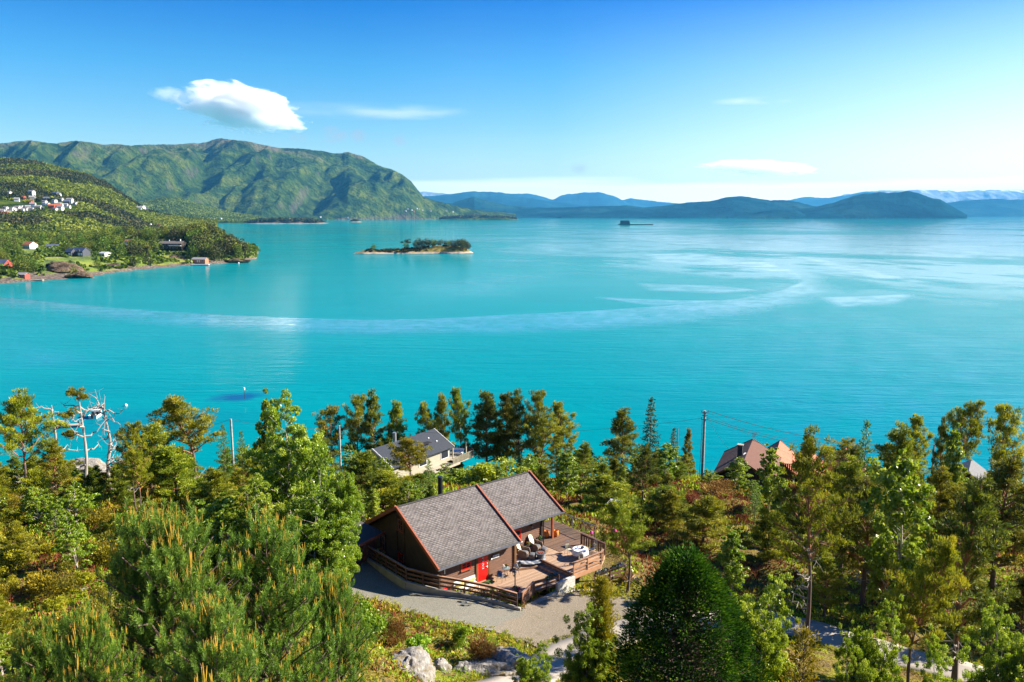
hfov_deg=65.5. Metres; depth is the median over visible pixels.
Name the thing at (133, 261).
pine tree
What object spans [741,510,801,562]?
pine tree
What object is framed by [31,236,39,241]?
broadleaf tree
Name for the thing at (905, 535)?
pine tree
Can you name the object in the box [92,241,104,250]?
broadleaf tree
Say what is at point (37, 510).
birch tree
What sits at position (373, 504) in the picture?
birch tree
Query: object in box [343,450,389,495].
pine tree
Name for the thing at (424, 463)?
window
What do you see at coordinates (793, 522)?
pine tree
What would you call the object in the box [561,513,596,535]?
glass railing
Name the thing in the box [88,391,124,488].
dead pine
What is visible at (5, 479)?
pine tree
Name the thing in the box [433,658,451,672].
rock
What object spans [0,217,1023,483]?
water
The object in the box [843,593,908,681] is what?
birch tree
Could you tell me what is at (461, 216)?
spit wood
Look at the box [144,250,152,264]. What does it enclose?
spruce tree
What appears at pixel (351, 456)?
birch tree
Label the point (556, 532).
wicker lantern
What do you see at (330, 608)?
young pine
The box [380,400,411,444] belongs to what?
pine tree
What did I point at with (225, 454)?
young pine
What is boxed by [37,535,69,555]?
juniper bush
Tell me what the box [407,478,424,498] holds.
young pine
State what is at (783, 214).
hills
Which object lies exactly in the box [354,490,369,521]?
birch tree
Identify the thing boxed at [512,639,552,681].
birch tree
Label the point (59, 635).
birch tree
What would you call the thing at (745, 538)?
heather bush
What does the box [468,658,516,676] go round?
rock
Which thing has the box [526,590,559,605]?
footing wall
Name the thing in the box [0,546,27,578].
bush
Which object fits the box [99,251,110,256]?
house
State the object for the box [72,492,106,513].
bush
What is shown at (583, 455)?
pine tree
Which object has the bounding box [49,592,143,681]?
young pine
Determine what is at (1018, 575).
pine tree
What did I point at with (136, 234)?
pine tree
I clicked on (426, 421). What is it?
pine tree
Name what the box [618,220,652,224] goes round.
fish farm barge
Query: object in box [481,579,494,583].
door mat
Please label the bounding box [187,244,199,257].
broadleaf tree
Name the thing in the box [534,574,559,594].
railing
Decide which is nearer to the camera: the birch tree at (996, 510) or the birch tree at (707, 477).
the birch tree at (996, 510)
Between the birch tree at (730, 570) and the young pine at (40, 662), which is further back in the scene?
the birch tree at (730, 570)
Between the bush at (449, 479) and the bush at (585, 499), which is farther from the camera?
the bush at (449, 479)
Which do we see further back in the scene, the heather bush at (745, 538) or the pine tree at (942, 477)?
the pine tree at (942, 477)
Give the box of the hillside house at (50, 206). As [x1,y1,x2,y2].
[48,204,55,208]
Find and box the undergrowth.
[0,474,1023,681]
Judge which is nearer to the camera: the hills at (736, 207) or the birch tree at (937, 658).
the birch tree at (937, 658)
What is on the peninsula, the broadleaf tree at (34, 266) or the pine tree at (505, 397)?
the broadleaf tree at (34, 266)
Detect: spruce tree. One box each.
[136,243,144,256]
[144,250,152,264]
[639,397,660,473]
[667,428,680,461]
[852,419,874,498]
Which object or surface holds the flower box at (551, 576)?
attached to the railing at (546, 583)
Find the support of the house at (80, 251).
on the peninsula
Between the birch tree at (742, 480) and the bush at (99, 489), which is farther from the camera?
the birch tree at (742, 480)
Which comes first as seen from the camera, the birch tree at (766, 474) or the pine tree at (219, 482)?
the pine tree at (219, 482)
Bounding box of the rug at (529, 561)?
[517,554,545,563]
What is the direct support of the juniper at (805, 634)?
on the ground at (827, 673)
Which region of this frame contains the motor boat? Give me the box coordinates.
[88,409,101,418]
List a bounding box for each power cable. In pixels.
[341,418,700,433]
[708,419,931,451]
[709,418,875,449]
[710,411,933,444]
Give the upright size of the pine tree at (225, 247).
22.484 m
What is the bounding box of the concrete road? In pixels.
[475,610,1022,681]
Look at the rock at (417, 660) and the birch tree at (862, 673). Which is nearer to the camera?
the birch tree at (862, 673)
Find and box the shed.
[350,521,384,564]
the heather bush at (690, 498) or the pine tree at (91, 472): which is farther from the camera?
the heather bush at (690, 498)
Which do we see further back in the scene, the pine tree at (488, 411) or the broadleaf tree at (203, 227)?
the broadleaf tree at (203, 227)
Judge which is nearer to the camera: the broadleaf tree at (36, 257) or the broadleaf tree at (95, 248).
the broadleaf tree at (36, 257)
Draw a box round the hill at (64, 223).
[0,156,218,237]
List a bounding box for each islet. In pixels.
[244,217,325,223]
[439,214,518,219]
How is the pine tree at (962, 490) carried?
on the ground at (827, 673)
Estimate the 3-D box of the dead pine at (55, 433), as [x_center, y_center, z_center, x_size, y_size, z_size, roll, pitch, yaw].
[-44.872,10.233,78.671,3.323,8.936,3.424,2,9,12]
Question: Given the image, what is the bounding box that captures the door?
[478,555,487,581]
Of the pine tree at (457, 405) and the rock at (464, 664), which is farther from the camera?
the pine tree at (457, 405)
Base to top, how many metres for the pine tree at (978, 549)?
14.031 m
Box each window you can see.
[378,535,385,552]
[396,516,402,532]
[397,550,404,570]
[419,458,426,466]
[440,449,448,459]
[460,560,472,571]
[514,527,522,542]
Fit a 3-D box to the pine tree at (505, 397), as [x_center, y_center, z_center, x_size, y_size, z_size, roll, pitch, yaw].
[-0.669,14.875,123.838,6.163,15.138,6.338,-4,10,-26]
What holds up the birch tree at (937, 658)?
on the ground at (827, 673)
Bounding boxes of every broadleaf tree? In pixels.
[0,252,11,260]
[3,239,12,248]
[10,259,22,270]
[11,236,21,245]
[13,244,21,252]
[16,255,27,267]
[18,260,31,271]
[27,258,37,269]
[29,259,38,272]
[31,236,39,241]
[31,253,40,260]
[37,231,46,239]
[44,231,52,239]
[54,233,62,240]
[62,243,71,250]
[74,236,84,244]
[85,232,93,240]
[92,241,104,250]
[93,259,101,266]
[95,236,113,251]
[100,228,111,237]
[103,232,112,245]
[110,235,123,247]
[113,226,127,237]
[114,243,127,256]
[126,225,136,235]
[127,237,142,248]
[141,228,151,241]
[141,242,151,254]
[149,239,161,251]
[150,229,159,241]
[162,229,169,238]
[185,229,203,243]
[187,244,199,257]
[195,223,208,232]
[197,239,205,253]
[198,242,214,255]
[210,228,226,237]
[229,239,241,256]
[232,246,242,257]
[430,239,436,246]
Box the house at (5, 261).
[0,259,12,266]
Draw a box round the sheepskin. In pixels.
[528,534,534,543]
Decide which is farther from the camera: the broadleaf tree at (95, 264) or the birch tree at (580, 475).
the broadleaf tree at (95, 264)
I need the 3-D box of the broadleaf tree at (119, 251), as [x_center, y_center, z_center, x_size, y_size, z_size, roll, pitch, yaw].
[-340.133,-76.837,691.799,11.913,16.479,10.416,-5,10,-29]
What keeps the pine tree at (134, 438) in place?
on the ground at (827, 673)
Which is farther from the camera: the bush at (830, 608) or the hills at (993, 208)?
the hills at (993, 208)
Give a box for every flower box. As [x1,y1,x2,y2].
[545,572,558,579]
[595,568,609,574]
[610,562,623,570]
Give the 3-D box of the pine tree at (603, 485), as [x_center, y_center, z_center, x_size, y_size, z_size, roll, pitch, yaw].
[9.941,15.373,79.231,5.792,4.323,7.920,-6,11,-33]
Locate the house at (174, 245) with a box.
[158,239,185,249]
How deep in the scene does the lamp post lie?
54.85 m
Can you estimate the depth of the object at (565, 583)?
58.09 m
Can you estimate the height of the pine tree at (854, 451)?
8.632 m
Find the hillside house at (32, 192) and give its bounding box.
[27,190,35,194]
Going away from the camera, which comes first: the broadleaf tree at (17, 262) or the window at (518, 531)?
the window at (518, 531)
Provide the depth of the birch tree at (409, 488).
77.31 m
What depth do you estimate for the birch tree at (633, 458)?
97.17 m
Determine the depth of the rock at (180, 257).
747.70 m
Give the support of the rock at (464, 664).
on the ground at (827, 673)
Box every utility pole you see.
[230,419,233,471]
[338,425,341,471]
[699,410,708,476]
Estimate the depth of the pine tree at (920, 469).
92.71 m
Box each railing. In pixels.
[367,545,517,605]
[452,450,473,463]
[453,444,473,454]
[521,581,534,604]
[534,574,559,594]
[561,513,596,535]
[573,549,603,574]
[580,533,605,554]
[594,563,626,583]
[780,463,800,470]
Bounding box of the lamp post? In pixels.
[512,560,521,605]
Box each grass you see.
[354,557,982,681]
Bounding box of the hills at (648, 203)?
[624,198,678,206]
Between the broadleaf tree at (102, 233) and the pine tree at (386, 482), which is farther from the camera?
the broadleaf tree at (102, 233)
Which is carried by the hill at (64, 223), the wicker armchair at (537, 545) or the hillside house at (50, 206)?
the hillside house at (50, 206)
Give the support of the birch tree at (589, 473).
on the ground at (827, 673)
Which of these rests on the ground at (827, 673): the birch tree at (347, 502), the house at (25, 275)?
the birch tree at (347, 502)
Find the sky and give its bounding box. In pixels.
[0,0,1023,202]
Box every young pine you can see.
[0,605,77,681]
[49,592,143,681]
[71,489,276,681]
[152,583,284,681]
[206,501,358,681]
[215,424,233,477]
[234,431,252,484]
[288,562,383,681]
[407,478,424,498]
[420,460,437,495]
[742,484,764,520]
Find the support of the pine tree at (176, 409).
on the ground at (827, 673)
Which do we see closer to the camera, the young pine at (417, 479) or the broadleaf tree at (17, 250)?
the young pine at (417, 479)
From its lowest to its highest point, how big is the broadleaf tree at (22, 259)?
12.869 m
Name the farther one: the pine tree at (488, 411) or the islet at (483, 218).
the islet at (483, 218)
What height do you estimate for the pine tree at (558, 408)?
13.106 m
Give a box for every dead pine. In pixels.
[34,404,77,452]
[57,385,106,481]
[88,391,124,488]
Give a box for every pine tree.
[0,387,69,496]
[0,462,16,494]
[0,485,15,508]
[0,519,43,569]
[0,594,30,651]
[2,455,23,474]
[2,468,70,521]
[3,472,21,495]
[14,526,41,563]
[15,455,42,486]
[34,436,83,497]
[41,457,81,489]
[75,466,102,488]
[77,474,101,494]
[92,465,108,487]
[102,465,129,489]
[104,460,128,483]
[109,479,143,511]
[112,420,147,510]
[113,422,188,497]
[116,445,153,506]
[123,245,137,254]
[124,242,137,254]
[128,254,138,266]
[131,232,141,241]
[134,507,151,523]
[141,445,210,502]
[146,394,226,478]
[165,228,182,240]
[165,454,195,489]
[179,226,194,241]
[179,483,224,544]
[180,446,204,472]
[185,519,205,554]
[189,241,203,254]
[196,467,245,508]
[203,466,212,482]
[207,245,220,260]
[214,448,236,474]
[215,247,224,260]
[216,237,236,254]
[227,445,261,504]
[229,472,243,486]
[238,238,248,254]
[312,404,351,465]
[312,428,354,484]
[341,394,374,453]
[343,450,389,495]
[355,388,392,450]
[361,470,414,512]
[372,439,383,447]
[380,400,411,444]
[386,437,433,477]
[398,476,414,500]
[401,472,435,494]
[412,240,418,247]
[414,401,443,433]
[421,238,429,245]
[432,392,454,445]
[444,386,471,446]
[453,462,464,468]
[455,238,464,248]
[462,389,510,463]
[489,391,526,472]
[502,388,535,461]
[522,390,552,454]
[523,414,567,464]
[529,446,556,473]
[536,464,551,490]
[544,437,565,475]
[549,400,580,459]
[554,459,565,476]
[571,441,599,486]
[578,473,648,511]
[586,463,612,482]
[596,497,655,592]
[600,406,644,467]
[607,458,628,483]
[625,444,660,498]
[627,484,691,534]
[646,451,671,482]
[653,489,688,534]
[658,470,683,505]
[664,494,737,548]
[672,460,693,481]
[679,427,695,473]
[681,454,694,472]
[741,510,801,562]
[758,424,870,656]
[779,493,810,551]
[792,539,819,563]
[797,551,848,618]
[818,453,873,577]
[821,437,868,488]
[826,474,899,606]
[830,446,872,498]
[866,420,935,511]
[869,518,957,616]
[880,479,935,523]
[883,534,971,681]
[884,443,925,479]
[904,413,934,467]
[908,474,1019,681]
[913,459,930,482]
[918,465,962,535]
[923,470,970,489]
[927,415,948,483]
[937,484,964,535]
[938,449,1023,590]
[942,399,987,463]
[942,528,987,611]
[962,476,976,493]
[979,402,1023,502]
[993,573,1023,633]
[1001,483,1023,533]
[1010,572,1023,599]
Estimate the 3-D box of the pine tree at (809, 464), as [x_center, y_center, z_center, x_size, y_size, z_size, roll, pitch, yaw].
[18.411,12.973,49.230,5.852,15.931,5.503,-2,9,-12]
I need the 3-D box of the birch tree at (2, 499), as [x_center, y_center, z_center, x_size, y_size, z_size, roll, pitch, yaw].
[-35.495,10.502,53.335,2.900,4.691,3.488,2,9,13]
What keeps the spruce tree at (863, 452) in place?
on the ground at (827, 673)
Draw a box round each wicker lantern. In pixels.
[544,529,548,537]
[554,529,558,536]
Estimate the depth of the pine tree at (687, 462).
110.60 m
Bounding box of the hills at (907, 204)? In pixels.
[797,191,966,217]
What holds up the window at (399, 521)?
in the cabin
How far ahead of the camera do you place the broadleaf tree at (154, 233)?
808.59 m
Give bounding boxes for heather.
[0,472,1023,681]
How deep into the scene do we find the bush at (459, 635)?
48.71 m
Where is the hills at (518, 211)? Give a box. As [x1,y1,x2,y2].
[447,197,641,217]
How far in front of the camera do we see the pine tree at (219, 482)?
63.28 m
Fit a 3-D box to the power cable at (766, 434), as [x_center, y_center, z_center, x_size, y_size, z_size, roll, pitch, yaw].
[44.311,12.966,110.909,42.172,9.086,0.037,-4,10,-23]
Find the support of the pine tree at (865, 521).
on the ground at (827, 673)
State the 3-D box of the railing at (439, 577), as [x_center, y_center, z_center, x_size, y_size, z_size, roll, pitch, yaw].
[-5.675,16.879,56.252,12.461,2.108,2.139,4,10,25]
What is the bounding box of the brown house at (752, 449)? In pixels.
[713,439,781,488]
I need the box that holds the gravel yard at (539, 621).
[348,559,652,647]
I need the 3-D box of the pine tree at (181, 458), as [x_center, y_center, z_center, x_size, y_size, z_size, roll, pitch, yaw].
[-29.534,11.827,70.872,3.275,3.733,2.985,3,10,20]
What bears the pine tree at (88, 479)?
on the ground at (827, 673)
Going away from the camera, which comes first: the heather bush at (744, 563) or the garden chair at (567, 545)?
the garden chair at (567, 545)
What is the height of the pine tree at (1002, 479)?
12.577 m
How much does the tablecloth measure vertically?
0.425 m
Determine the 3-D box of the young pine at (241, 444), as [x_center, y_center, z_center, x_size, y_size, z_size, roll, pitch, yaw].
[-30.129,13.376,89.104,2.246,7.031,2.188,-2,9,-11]
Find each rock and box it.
[45,261,85,273]
[64,272,94,278]
[73,457,110,472]
[106,263,132,267]
[169,255,186,259]
[224,258,250,262]
[390,646,435,681]
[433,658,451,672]
[453,660,472,672]
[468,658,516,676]
[474,646,529,668]
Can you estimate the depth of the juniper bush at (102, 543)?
48.41 m
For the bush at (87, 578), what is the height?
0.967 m
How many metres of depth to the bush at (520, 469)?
88.42 m
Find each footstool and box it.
[528,552,535,559]
[540,546,547,553]
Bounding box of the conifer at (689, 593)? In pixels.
[599,539,775,681]
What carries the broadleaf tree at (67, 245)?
on the peninsula
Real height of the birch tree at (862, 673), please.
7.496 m
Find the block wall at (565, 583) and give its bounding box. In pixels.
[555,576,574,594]
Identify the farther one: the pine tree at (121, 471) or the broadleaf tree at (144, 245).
the broadleaf tree at (144, 245)
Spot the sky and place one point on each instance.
(672, 101)
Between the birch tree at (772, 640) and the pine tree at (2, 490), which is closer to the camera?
the birch tree at (772, 640)
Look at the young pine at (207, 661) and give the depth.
14.85 m
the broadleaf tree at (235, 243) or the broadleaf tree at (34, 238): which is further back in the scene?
the broadleaf tree at (34, 238)
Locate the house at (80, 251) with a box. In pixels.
[64,247,90,256]
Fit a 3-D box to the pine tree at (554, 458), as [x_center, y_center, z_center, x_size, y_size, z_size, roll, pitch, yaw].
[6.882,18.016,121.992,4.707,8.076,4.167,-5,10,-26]
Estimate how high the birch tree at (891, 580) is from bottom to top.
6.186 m
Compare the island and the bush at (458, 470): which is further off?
the island
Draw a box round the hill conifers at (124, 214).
[0,157,175,229]
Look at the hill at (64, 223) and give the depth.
1859.68 m
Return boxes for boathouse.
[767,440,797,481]
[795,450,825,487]
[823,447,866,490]
[962,459,986,489]
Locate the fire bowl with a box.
[536,551,544,558]
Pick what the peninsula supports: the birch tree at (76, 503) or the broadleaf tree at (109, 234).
the broadleaf tree at (109, 234)
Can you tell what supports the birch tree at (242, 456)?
on the ground at (827, 673)
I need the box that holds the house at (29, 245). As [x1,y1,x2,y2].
[22,241,38,248]
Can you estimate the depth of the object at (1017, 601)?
55.91 m
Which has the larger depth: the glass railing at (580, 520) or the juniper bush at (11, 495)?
the glass railing at (580, 520)
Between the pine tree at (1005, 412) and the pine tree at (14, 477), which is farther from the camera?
the pine tree at (1005, 412)
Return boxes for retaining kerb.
[366,557,520,610]
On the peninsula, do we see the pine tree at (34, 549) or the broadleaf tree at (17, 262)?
the broadleaf tree at (17, 262)
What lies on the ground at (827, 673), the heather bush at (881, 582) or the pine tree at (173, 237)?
the heather bush at (881, 582)
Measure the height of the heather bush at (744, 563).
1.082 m
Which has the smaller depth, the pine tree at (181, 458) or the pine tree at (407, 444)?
the pine tree at (181, 458)
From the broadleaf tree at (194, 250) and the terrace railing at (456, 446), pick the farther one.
the broadleaf tree at (194, 250)
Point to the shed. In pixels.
(368, 534)
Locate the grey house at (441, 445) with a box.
[367,428,472,476]
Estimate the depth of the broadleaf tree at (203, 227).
815.74 m
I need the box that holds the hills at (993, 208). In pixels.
[947,199,1023,216]
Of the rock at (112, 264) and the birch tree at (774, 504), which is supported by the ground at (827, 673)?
the birch tree at (774, 504)
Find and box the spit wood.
[439,214,516,218]
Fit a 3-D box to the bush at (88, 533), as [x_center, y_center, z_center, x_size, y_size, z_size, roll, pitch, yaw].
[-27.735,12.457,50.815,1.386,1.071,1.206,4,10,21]
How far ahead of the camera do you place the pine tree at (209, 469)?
84.72 m
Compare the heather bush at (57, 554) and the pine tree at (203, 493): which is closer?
the heather bush at (57, 554)
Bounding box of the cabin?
[364,470,564,590]
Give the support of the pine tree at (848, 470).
on the ground at (827, 673)
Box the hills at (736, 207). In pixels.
[562,196,815,217]
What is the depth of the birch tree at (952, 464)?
80.35 m
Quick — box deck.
[455,519,604,599]
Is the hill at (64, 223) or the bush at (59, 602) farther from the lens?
the hill at (64, 223)
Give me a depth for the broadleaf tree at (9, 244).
705.58 m
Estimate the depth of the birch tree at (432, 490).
72.54 m
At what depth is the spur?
4725.14 m
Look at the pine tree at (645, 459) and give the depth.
86.45 m
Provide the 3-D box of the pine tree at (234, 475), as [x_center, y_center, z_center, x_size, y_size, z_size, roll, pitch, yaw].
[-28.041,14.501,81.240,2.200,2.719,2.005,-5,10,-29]
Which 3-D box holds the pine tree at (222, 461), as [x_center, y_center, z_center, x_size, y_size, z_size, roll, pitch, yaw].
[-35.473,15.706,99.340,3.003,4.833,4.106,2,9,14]
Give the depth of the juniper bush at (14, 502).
60.44 m
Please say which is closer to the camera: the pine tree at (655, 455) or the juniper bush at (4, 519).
the juniper bush at (4, 519)
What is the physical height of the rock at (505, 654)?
2.379 m
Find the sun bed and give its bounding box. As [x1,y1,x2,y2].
[450,448,463,454]
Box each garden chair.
[564,540,571,553]
[588,540,596,552]
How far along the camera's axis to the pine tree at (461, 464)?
120.41 m
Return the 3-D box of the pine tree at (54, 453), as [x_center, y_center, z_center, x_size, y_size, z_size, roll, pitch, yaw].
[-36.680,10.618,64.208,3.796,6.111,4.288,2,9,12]
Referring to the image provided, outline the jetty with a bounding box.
[56,423,80,428]
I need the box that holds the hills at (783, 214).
[749,210,804,218]
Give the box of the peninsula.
[0,237,258,282]
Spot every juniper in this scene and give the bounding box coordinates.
[0,474,1022,681]
[90,585,119,636]
[581,575,620,680]
[779,620,823,681]
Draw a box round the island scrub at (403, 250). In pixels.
[365,245,449,252]
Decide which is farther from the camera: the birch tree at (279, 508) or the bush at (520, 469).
the bush at (520, 469)
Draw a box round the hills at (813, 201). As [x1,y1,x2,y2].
[789,191,875,205]
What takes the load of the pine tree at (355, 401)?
on the ground at (827, 673)
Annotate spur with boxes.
[138,196,260,222]
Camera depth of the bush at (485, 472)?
94.72 m
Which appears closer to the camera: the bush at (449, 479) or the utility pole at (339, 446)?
the bush at (449, 479)
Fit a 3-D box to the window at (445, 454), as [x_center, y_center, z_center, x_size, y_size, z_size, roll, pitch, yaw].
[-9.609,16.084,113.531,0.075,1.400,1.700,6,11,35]
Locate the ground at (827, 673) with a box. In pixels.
[0,476,1023,681]
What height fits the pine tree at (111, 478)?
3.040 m
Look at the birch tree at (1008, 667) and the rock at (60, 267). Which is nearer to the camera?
the birch tree at (1008, 667)
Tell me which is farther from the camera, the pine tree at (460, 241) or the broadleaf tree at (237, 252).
the pine tree at (460, 241)
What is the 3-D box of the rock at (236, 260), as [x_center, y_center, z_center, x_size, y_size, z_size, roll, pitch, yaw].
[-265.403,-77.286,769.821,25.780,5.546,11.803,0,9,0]
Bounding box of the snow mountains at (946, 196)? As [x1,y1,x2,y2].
[841,189,1023,202]
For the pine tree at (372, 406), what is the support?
on the ground at (827, 673)
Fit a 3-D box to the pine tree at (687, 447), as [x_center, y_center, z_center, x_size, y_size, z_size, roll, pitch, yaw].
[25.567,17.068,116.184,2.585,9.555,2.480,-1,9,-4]
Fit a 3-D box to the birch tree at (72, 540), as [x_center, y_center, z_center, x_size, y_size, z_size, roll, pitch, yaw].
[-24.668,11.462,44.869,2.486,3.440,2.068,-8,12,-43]
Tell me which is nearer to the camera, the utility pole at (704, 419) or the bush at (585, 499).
the bush at (585, 499)
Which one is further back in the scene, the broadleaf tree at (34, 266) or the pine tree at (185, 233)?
the pine tree at (185, 233)
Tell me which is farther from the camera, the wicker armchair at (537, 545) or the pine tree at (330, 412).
the pine tree at (330, 412)
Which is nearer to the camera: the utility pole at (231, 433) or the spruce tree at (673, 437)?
the utility pole at (231, 433)
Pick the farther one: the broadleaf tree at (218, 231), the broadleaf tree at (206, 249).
the broadleaf tree at (218, 231)
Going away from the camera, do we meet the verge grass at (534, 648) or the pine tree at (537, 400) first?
the verge grass at (534, 648)
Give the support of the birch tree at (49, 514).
on the ground at (827, 673)
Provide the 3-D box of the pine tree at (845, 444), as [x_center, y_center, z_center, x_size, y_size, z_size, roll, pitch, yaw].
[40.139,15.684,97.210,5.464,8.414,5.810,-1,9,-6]
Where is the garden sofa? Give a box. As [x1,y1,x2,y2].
[453,575,479,591]
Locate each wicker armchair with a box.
[517,545,529,559]
[527,537,542,552]
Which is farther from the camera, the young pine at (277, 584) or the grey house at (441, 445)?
the grey house at (441, 445)
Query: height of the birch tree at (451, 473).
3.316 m
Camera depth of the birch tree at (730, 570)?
56.90 m
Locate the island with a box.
[353,246,472,253]
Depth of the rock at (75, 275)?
580.82 m
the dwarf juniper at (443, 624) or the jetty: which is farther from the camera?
the jetty
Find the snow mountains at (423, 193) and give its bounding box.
[419,191,444,195]
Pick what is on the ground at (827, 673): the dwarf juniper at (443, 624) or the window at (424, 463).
the dwarf juniper at (443, 624)
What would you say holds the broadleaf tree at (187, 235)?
on the peninsula
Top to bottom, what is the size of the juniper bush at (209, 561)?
2.142 m
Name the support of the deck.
on the ground at (827, 673)
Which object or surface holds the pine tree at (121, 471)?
on the ground at (827, 673)
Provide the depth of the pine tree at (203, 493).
52.14 m
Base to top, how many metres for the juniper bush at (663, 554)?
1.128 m
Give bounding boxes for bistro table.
[502,566,509,577]
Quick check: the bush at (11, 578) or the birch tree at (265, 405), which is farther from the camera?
the birch tree at (265, 405)
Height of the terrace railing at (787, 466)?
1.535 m
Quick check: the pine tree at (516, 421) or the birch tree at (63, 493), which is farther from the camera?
the pine tree at (516, 421)
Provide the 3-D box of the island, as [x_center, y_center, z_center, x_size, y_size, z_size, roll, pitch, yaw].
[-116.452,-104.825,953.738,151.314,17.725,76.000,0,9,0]
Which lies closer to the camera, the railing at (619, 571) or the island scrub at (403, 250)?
the railing at (619, 571)
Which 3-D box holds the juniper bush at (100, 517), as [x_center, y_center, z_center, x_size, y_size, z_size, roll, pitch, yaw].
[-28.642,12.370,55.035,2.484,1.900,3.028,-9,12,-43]
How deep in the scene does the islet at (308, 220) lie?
4040.64 m
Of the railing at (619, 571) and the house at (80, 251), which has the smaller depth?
the railing at (619, 571)
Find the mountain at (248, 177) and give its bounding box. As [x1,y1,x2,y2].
[0,138,515,219]
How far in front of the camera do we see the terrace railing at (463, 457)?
114.73 m
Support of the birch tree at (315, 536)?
on the ground at (827, 673)
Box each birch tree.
[0,496,7,515]
[0,632,19,678]
[20,486,55,523]
[41,501,67,533]
[47,462,79,497]
[48,623,79,669]
[51,514,97,570]
[53,480,93,524]
[192,491,251,582]
[222,472,294,584]
[234,444,251,474]
[242,388,333,535]
[251,388,283,497]
[274,485,360,600]
[297,440,364,586]
[340,444,356,475]
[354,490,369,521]
[364,485,383,520]
[373,457,393,475]
[394,480,424,504]
[424,481,437,497]
[435,463,460,481]
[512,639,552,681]
[514,453,522,466]
[521,453,543,471]
[552,601,616,681]
[553,449,585,496]
[568,463,584,481]
[582,463,595,482]
[590,455,607,477]
[614,464,632,493]
[627,448,651,483]
[651,442,681,482]
[700,470,723,483]
[714,525,750,598]
[715,572,801,681]
[724,457,752,491]
[743,479,761,500]
[750,443,785,508]
[770,480,790,520]
[832,623,877,681]
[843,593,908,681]
[849,447,938,634]
[883,552,911,588]
[915,623,970,681]
[943,423,967,490]
[956,596,1023,681]
[966,484,1008,554]
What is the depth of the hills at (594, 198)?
25502.52 m
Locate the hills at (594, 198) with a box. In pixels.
[506,192,646,206]
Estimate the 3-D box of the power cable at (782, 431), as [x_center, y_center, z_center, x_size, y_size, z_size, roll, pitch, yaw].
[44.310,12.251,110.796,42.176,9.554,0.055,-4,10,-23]
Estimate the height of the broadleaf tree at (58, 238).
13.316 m
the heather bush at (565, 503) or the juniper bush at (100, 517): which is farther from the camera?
the heather bush at (565, 503)
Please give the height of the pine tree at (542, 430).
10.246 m
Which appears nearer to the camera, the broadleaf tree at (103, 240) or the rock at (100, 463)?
the rock at (100, 463)
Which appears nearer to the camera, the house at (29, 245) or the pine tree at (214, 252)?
the pine tree at (214, 252)
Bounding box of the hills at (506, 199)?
[423,191,593,207]
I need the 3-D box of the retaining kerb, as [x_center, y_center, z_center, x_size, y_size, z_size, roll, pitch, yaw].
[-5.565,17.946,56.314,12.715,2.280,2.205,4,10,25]
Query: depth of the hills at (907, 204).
9580.68 m
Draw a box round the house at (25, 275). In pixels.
[16,272,29,278]
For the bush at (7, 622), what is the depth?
34.90 m
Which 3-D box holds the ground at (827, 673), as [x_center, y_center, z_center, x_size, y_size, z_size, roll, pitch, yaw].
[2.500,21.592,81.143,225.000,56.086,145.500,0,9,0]
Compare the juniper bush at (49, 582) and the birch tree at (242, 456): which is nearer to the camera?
the juniper bush at (49, 582)
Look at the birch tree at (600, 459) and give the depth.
103.76 m
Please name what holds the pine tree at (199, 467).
on the ground at (827, 673)
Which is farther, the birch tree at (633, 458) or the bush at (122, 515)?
the birch tree at (633, 458)
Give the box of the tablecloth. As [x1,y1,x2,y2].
[571,546,588,556]
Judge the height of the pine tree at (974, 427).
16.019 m
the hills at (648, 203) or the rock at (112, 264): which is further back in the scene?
the hills at (648, 203)
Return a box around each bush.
[0,495,21,508]
[0,512,22,529]
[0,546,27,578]
[0,574,20,591]
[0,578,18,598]
[4,510,22,521]
[7,468,22,481]
[7,637,22,659]
[9,493,21,498]
[22,560,83,599]
[36,537,50,547]
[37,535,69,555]
[42,504,74,521]
[42,595,69,612]
[55,546,81,558]
[66,527,90,538]
[66,542,93,557]
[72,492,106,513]
[73,571,96,586]
[77,505,115,529]
[79,485,105,498]
[86,531,137,567]
[86,540,108,558]
[90,532,104,537]
[92,518,120,535]
[110,510,134,522]
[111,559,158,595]
[148,498,173,510]
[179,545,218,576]
[196,470,207,479]
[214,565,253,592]
[336,610,373,639]
[356,599,391,642]
[380,615,406,646]
[404,633,431,652]
[430,472,458,484]
[448,465,478,484]
[451,622,468,647]
[455,480,466,484]
[456,457,518,484]
[466,630,499,660]
[500,466,550,489]
[557,500,569,507]
[572,504,585,511]
[581,496,591,503]
[620,570,637,584]
[657,549,674,559]
[682,490,708,504]
[698,478,743,497]
[732,504,744,511]
[736,513,748,520]
[736,558,747,565]
[740,534,751,547]
[819,601,836,612]
[874,580,888,589]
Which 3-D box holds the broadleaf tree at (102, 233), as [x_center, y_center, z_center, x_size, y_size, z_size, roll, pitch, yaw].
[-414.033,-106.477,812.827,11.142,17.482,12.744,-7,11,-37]
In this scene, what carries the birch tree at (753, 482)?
on the ground at (827, 673)
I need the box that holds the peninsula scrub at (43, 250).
[0,232,259,278]
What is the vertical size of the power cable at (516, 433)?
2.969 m
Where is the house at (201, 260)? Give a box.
[192,257,208,263]
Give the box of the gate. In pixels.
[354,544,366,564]
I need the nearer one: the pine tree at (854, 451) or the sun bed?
the pine tree at (854, 451)
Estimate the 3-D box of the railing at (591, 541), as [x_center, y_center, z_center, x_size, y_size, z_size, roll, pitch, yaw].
[6.390,16.044,62.969,0.150,0.988,2.670,-8,12,-40]
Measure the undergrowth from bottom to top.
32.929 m

